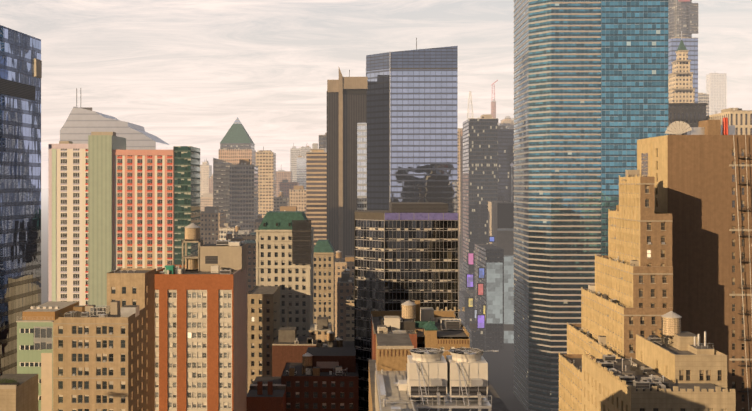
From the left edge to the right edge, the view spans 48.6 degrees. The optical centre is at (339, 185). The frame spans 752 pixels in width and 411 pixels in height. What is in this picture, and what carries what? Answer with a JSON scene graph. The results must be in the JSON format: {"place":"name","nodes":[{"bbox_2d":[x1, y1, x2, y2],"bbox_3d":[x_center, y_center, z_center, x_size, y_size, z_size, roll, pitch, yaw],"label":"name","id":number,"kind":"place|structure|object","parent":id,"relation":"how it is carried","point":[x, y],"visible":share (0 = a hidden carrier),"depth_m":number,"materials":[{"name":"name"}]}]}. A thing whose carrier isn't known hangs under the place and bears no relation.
{"place":"outdoors","nodes":[
{"label":"outdoors","id":0,"kind":"place"},
{"bbox_2d":[0,374,37,410],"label":"terrace building","id":1,"kind":"structure","parent":0,"point":[21,394],"depth_m":200.57,"materials":[{"name":"beige stone"}]},
{"bbox_2d":[0,377,17,383],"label":"terrace plants","id":2,"kind":"object","parent":1,"relation":"on","point":[8,381],"visible":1,"depth_m":197.03,"materials":[{"name":"green plant"}]},
{"bbox_2d":[0,25,41,375],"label":"glass tower","id":3,"kind":"structure","parent":0,"point":[20,166],"depth_m":250.37,"materials":[{"name":"blue glass"}]},
{"bbox_2d":[60,88,168,149],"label":"silver tower","id":4,"kind":"structure","parent":0,"point":[81,124],"depth_m":571.70,"materials":[{"name":"metal"}]},
{"bbox_2d":[200,117,350,393],"bbox_3d":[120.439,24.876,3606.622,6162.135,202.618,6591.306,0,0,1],"label":"distant skyline","id":5,"kind":"structure","parent":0,"point":[245,187],"depth_m":700.49,"materials":[{"name":"concrete"}]},
{"bbox_2d":[41,189,524,410],"bbox_3d":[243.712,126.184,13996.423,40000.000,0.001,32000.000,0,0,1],"label":"ground","id":6,"kind":"structure","parent":0,"point":[501,371],"depth_m":604.43,"materials":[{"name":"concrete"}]},
{"bbox_2d":[16,268,155,410],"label":"apartment building","id":7,"kind":"structure","parent":6,"relation":"on","point":[74,356],"depth_m":214.86,"materials":[{"name":"brick"}]},
{"bbox_2d":[48,132,199,305],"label":"colourful apartments","id":8,"kind":"structure","parent":6,"relation":"on","point":[114,203],"depth_m":430.47,"materials":[{"name":"concrete"}]},
{"bbox_2d":[155,223,246,410],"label":"apartment building","id":9,"kind":"structure","parent":6,"relation":"on","point":[201,331],"depth_m":249.38,"materials":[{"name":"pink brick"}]},
{"bbox_2d":[248,211,313,391],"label":"building","id":10,"kind":"structure","parent":6,"relation":"on","point":[281,293],"depth_m":366.90,"materials":[{"name":"beige concrete"}]},
{"bbox_2d":[247,304,358,410],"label":"brick building","id":11,"kind":"structure","parent":6,"relation":"on","point":[316,369],"depth_m":293.52,"materials":[{"name":"brick"}]},
{"bbox_2d":[314,240,353,340],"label":"building","id":12,"kind":"structure","parent":6,"relation":"on","point":[333,287],"depth_m":423.72,"materials":[{"name":"beige concrete"}]},
{"bbox_2d":[306,68,367,257],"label":"towers","id":13,"kind":"structure","parent":6,"relation":"on","point":[336,179],"depth_m":548.56,"materials":[{"name":"concrete"}]},
{"bbox_2d":[467,80,497,119],"bbox_3d":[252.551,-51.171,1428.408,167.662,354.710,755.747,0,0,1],"label":"cranes","id":14,"kind":"object","parent":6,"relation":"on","point":[493,107],"visible":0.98,"depth_m":1792.89,"materials":[{"name":"white metal"}]},
{"bbox_2d":[458,114,513,349],"bbox_3d":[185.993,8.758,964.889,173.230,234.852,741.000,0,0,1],"label":"skyscraper","id":15,"kind":"structure","parent":6,"relation":"on","point":[485,150],"depth_m":726.40,"materials":[{"name":"concrete"}]},
{"bbox_2d":[488,162,513,342],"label":"skyscraper","id":16,"kind":"structure","parent":6,"relation":"on","point":[501,221],"depth_m":662.70,"materials":[{"name":"glass"}]},
{"bbox_2d":[514,0,667,410],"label":"striped glass tower","id":17,"kind":"structure","parent":6,"relation":"on","point":[590,93],"depth_m":446.37,"materials":[{"name":"teal glass"}]},
{"bbox_2d":[559,118,751,410],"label":"stepped building","id":18,"kind":"structure","parent":6,"relation":"on","point":[680,230],"depth_m":211.85,"materials":[{"name":"brown brick"}]},
{"bbox_2d":[582,311,735,410],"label":"building","id":19,"kind":"structure","parent":6,"relation":"on","point":[672,366],"depth_m":157.71,"materials":[{"name":"beige brick"}]},
{"bbox_2d":[0,0,751,188],"label":"sky","id":20,"kind":"structure","parent":0,"point":[182,71],"materials":[{"name":"white"}]},
{"bbox_2d":[354,202,458,410],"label":"dark office tower","id":21,"kind":"structure","parent":0,"point":[405,251],"depth_m":308.20,"materials":[{"name":"black glass"}]},
{"bbox_2d":[365,38,457,212],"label":"glass tower","id":22,"kind":"structure","parent":0,"point":[412,125],"depth_m":557.76,"materials":[{"name":"glass"}]},
{"bbox_2d":[371,300,469,359],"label":"brick building","id":23,"kind":"structure","parent":0,"point":[416,322],"depth_m":268.53,"materials":[{"name":"brick"}]},
{"bbox_2d":[369,333,508,410],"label":"building","id":24,"kind":"structure","parent":0,"point":[388,383],"depth_m":104.97,"materials":[{"name":"beige concrete"}]},
{"bbox_2d":[406,347,498,410],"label":"cooling towers","id":25,"kind":"structure","parent":24,"relation":"on","point":[457,378],"depth_m":91.55,"materials":[{"name":"white metal"}]},
{"bbox_2d":[668,0,751,134],"bbox_3d":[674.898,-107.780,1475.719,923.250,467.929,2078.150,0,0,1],"label":"skyline","id":26,"kind":"structure","parent":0,"point":[689,105],"depth_m":693.35,"materials":[{"name":"beige glass"}]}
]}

